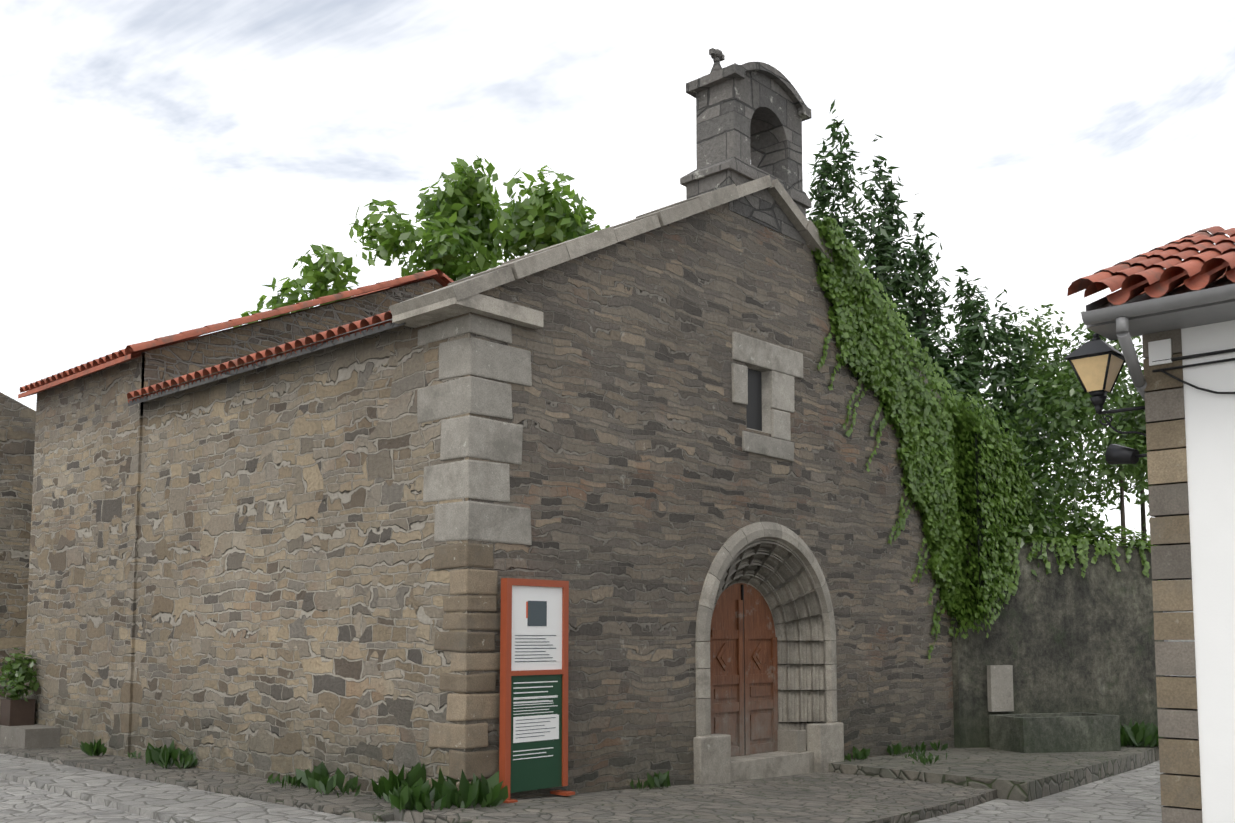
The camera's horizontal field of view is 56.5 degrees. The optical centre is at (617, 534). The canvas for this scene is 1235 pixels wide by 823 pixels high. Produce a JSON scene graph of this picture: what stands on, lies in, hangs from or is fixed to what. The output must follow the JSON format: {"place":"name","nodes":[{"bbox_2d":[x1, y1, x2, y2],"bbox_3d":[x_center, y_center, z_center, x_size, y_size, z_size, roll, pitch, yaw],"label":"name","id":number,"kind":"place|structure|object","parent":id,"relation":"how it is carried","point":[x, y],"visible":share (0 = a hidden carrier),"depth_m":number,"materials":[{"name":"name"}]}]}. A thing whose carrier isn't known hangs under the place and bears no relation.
{"place":"outdoors","nodes":[
{"label":"outdoors","id":0,"kind":"place"},
{"bbox_2d":[0,778,166,822],"bbox_3d":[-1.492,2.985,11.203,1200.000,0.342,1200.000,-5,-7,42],"label":"ground","id":1,"kind":"structure","parent":0,"point":[21,803],"depth_m":12.10,"materials":[{"name":"grey stone"}]},
{"bbox_2d":[0,392,35,705],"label":"house","id":2,"kind":"structure","parent":1,"relation":"on","point":[17,430],"depth_m":22.02,"materials":[{"name":"stone"}]},
{"bbox_2d":[0,745,395,821],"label":"pavement","id":3,"kind":"structure","parent":1,"relation":"on","point":[366,807],"depth_m":13.30,"materials":[{"name":"grey stone"}]},
{"bbox_2d":[0,724,59,748],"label":"stone block","id":4,"kind":"structure","parent":3,"relation":"on","point":[31,736],"depth_m":17.47,"materials":[{"name":"stone"}]},
{"bbox_2d":[0,698,34,725],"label":"planter","id":5,"kind":"object","parent":4,"relation":"on","point":[20,712],"visible":0.85,"depth_m":18.02,"materials":[{"name":"brown"}]},
{"bbox_2d":[0,647,38,701],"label":"planter plant","id":6,"kind":"object","parent":5,"relation":"in","point":[20,674],"visible":1,"depth_m":18.11,"materials":[{"name":"green plant"}]},
{"bbox_2d":[233,155,609,327],"bbox_3d":[-3.557,-2.691,27.018,7.313,13.353,9.719,-5,-7,42],"label":"tree","id":7,"kind":"object","parent":1,"relation":"on","point":[461,225],"depth_m":26.84,"materials":[{"name":"green plant"}]},
{"bbox_2d":[417,314,531,799],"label":"quoins","id":8,"kind":"object","parent":1,"relation":"on","point":[477,437],"visible":0.73,"depth_m":11.64,"materials":[{"name":"stone"}]},
{"bbox_2d":[140,278,833,698],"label":"walls","id":9,"kind":"structure","parent":1,"relation":"on","point":[176,360],"depth_m":18.01,"materials":[{"name":"grey stone"}]},
{"bbox_2d":[18,269,453,403],"bbox_3d":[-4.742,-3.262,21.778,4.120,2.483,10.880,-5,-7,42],"label":"roof tiles","id":10,"kind":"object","parent":9,"relation":"on","point":[120,360],"depth_m":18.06,"materials":[{"name":"tile"}]},
{"bbox_2d":[23,312,469,802],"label":"side wall","id":11,"kind":"structure","parent":9,"relation":"attached to","point":[237,574],"depth_m":14.21,"materials":[{"name":"beige stone"}]},
{"bbox_2d":[128,319,403,405],"bbox_3d":[-0.943,-2.974,18.293,6.420,2.634,10.840,-5,-7,42],"label":"eave","id":12,"kind":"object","parent":9,"relation":"on","point":[370,331],"depth_m":13.82,"materials":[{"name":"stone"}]},
{"bbox_2d":[389,175,958,438],"bbox_3d":[1.748,-3.371,15.859,1.070,2.952,11.097,-5,-7,42],"label":"coping","id":13,"kind":"object","parent":9,"relation":"on","point":[457,298],"visible":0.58,"depth_m":12.40,"materials":[{"name":"stone"}]},
{"bbox_2d":[680,48,811,244],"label":"bell tower","id":14,"kind":"structure","parent":13,"relation":"on","point":[751,117],"depth_m":15.60,"materials":[{"name":"stone"}]},
{"bbox_2d":[693,522,843,784],"bbox_3d":[1.856,1.556,15.332,0.658,3.436,3.268,-5,-7,42],"label":"door surround","id":15,"kind":"object","parent":9,"relation":"attached to","point":[777,566],"visible":0.98,"depth_m":15.81,"materials":[{"name":"grey stone"}]},
{"bbox_2d":[705,583,777,756],"bbox_3d":[1.686,1.800,15.463,0.047,2.360,1.620,-5,-7,42],"label":"door","id":16,"kind":"structure","parent":15,"relation":"in","point":[743,675],"depth_m":15.46,"materials":[{"name":"wood"}]},
{"bbox_2d":[851,365,1011,593],"bbox_3d":[4.935,-1.219,18.244,0.485,5.060,5.214,-5,-7,42],"label":"ivy","id":17,"kind":"object","parent":9,"relation":"attached to","point":[979,520],"visible":0.06,"depth_m":18.99,"materials":[{"name":"green"}]},
{"bbox_2d":[0,753,1163,822],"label":"street","id":18,"kind":"structure","parent":1,"relation":"on","point":[1133,796],"depth_m":12.92,"materials":[{"name":"grey stone"}]},
{"bbox_2d":[465,202,953,798],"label":"front wall","id":19,"kind":"structure","parent":1,"relation":"on","point":[643,486],"depth_m":13.95,"materials":[{"name":"grey stone"}]},
{"bbox_2d":[731,332,802,461],"bbox_3d":[1.965,-1.812,15.542,0.252,1.559,1.634,-5,-7,42],"label":"window","id":20,"kind":"structure","parent":19,"relation":"in","point":[782,364],"depth_m":15.51,"materials":[{"name":"grey stone"}]},
{"bbox_2d":[806,100,1089,537],"bbox_3d":[5.700,-2.359,23.255,6.592,12.405,6.055,-5,-7,42],"label":"tree","id":21,"kind":"object","parent":1,"relation":"on","point":[886,248],"depth_m":22.83,"materials":[{"name":"green plant"}]},
{"bbox_2d":[829,744,1158,801],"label":"stone platform","id":22,"kind":"structure","parent":1,"relation":"on","point":[1017,776],"depth_m":15.72,"materials":[{"name":"grey stone"}]},
{"bbox_2d":[34,719,1163,812],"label":"weeds","id":23,"kind":"object","parent":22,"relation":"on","point":[413,790],"visible":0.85,"depth_m":12.30,"materials":[{"name":"green plant"}]},
{"bbox_2d":[989,712,1120,752],"bbox_3d":[7.113,3.219,18.724,1.900,0.560,0.840,2,-5,-19],"label":"trough","id":24,"kind":"object","parent":22,"relation":"on","point":[1057,732],"visible":0.96,"depth_m":18.37,"materials":[{"name":"stone"}]},
{"bbox_2d":[931,304,1151,581],"bbox_3d":[8.504,-0.581,22.911,7.429,8.803,9.703,-5,-7,42],"label":"tree","id":25,"kind":"object","parent":1,"relation":"on","point":[1071,405],"depth_m":21.62,"materials":[{"name":"green plant"}]},
{"bbox_2d":[951,541,1165,747],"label":"garden wall","id":26,"kind":"structure","parent":1,"relation":"on","point":[1069,640],"depth_m":19.73,"materials":[{"name":"grey concrete"}]},
{"bbox_2d":[811,216,1161,662],"bbox_3d":[6.697,-1.052,19.631,10.709,6.410,2.407,3,-6,-31],"label":"ivy","id":27,"kind":"object","parent":26,"relation":"attached to","point":[938,479],"visible":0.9,"depth_m":18.60,"materials":[{"name":"green plant"}]},
{"bbox_2d":[987,665,1013,711],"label":"slab","id":28,"kind":"structure","parent":26,"relation":"attached to","point":[1000,687],"depth_m":19.06,"materials":[{"name":"stone"}]},
{"bbox_2d":[1142,329,1202,822],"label":"quoins","id":29,"kind":"object","parent":1,"relation":"on","point":[1179,763],"visible":0.81,"depth_m":7.51,"materials":[{"name":"beige stone"}]},
{"bbox_2d":[1063,333,1148,435],"bbox_3d":[3.402,-1.021,7.933,0.510,0.789,0.340,-5,-7,42],"label":"lantern","id":30,"kind":"object","parent":29,"relation":"attached to","point":[1096,362],"visible":0.94,"depth_m":7.93,"materials":[{"name":"grey metal"}]},
{"bbox_2d":[1105,444,1151,463],"bbox_3d":[3.520,-0.559,7.870,0.147,0.162,0.317,4,-7,-41],"label":"floodlight","id":31,"kind":"object","parent":29,"relation":"attached to","point":[1117,454],"visible":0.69,"depth_m":7.86,"materials":[{"name":"grey metal"}]},
{"bbox_2d":[1148,339,1171,365],"bbox_3d":[3.612,-1.212,7.653,0.140,0.160,0.028,-5,-7,42],"label":"junction box","id":32,"kind":"object","parent":29,"relation":"attached to","point":[1160,350],"visible":1,"depth_m":7.64,"materials":[{"name":"white plastic"}]},
{"bbox_2d":[1152,348,1234,393],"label":"cables","id":33,"kind":"object","parent":29,"relation":"attached to","point":[1163,370],"visible":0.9,"depth_m":7.48,"materials":[{"name":"black plastic"}]},
{"bbox_2d":[1167,320,1234,822],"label":"white wall","id":34,"kind":"structure","parent":1,"relation":"on","point":[1210,431],"depth_m":7.37,"materials":[{"name":"white paint"}]},
{"bbox_2d":[1086,243,1234,340],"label":"roof eave","id":35,"kind":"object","parent":34,"relation":"on","point":[1200,315],"depth_m":7.41,"materials":[{"name":"grey paint"}]},
{"bbox_2d":[1067,226,1234,304],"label":"roof tiles","id":36,"kind":"object","parent":35,"relation":"on","point":[1149,274],"visible":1,"depth_m":7.63,"materials":[{"name":"red tile"}]},
{"bbox_2d":[1081,284,1234,675],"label":"gutter","id":37,"kind":"object","parent":35,"relation":"attached to","point":[1121,315],"visible":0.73,"depth_m":7.28,"materials":[{"name":"grey metal"}]},
{"bbox_2d":[0,0,1234,546],"label":"sky","id":38,"kind":"structure","parent":0,"point":[162,162],"materials":[{"name":"white"}]},
{"bbox_2d":[394,772,996,822],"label":"forecourt","id":39,"kind":"structure","parent":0,"point":[824,797],"depth_m":11.82,"materials":[{"name":"grey stone"}]},
{"bbox_2d":[499,578,574,802],"bbox_3d":[-0.849,1.577,11.824,0.240,2.230,0.940,-5,-7,42],"label":"info sign","id":40,"kind":"object","parent":39,"relation":"on","point":[533,738],"visible":0.98,"depth_m":11.78,"materials":[{"name":"white"}]}
]}

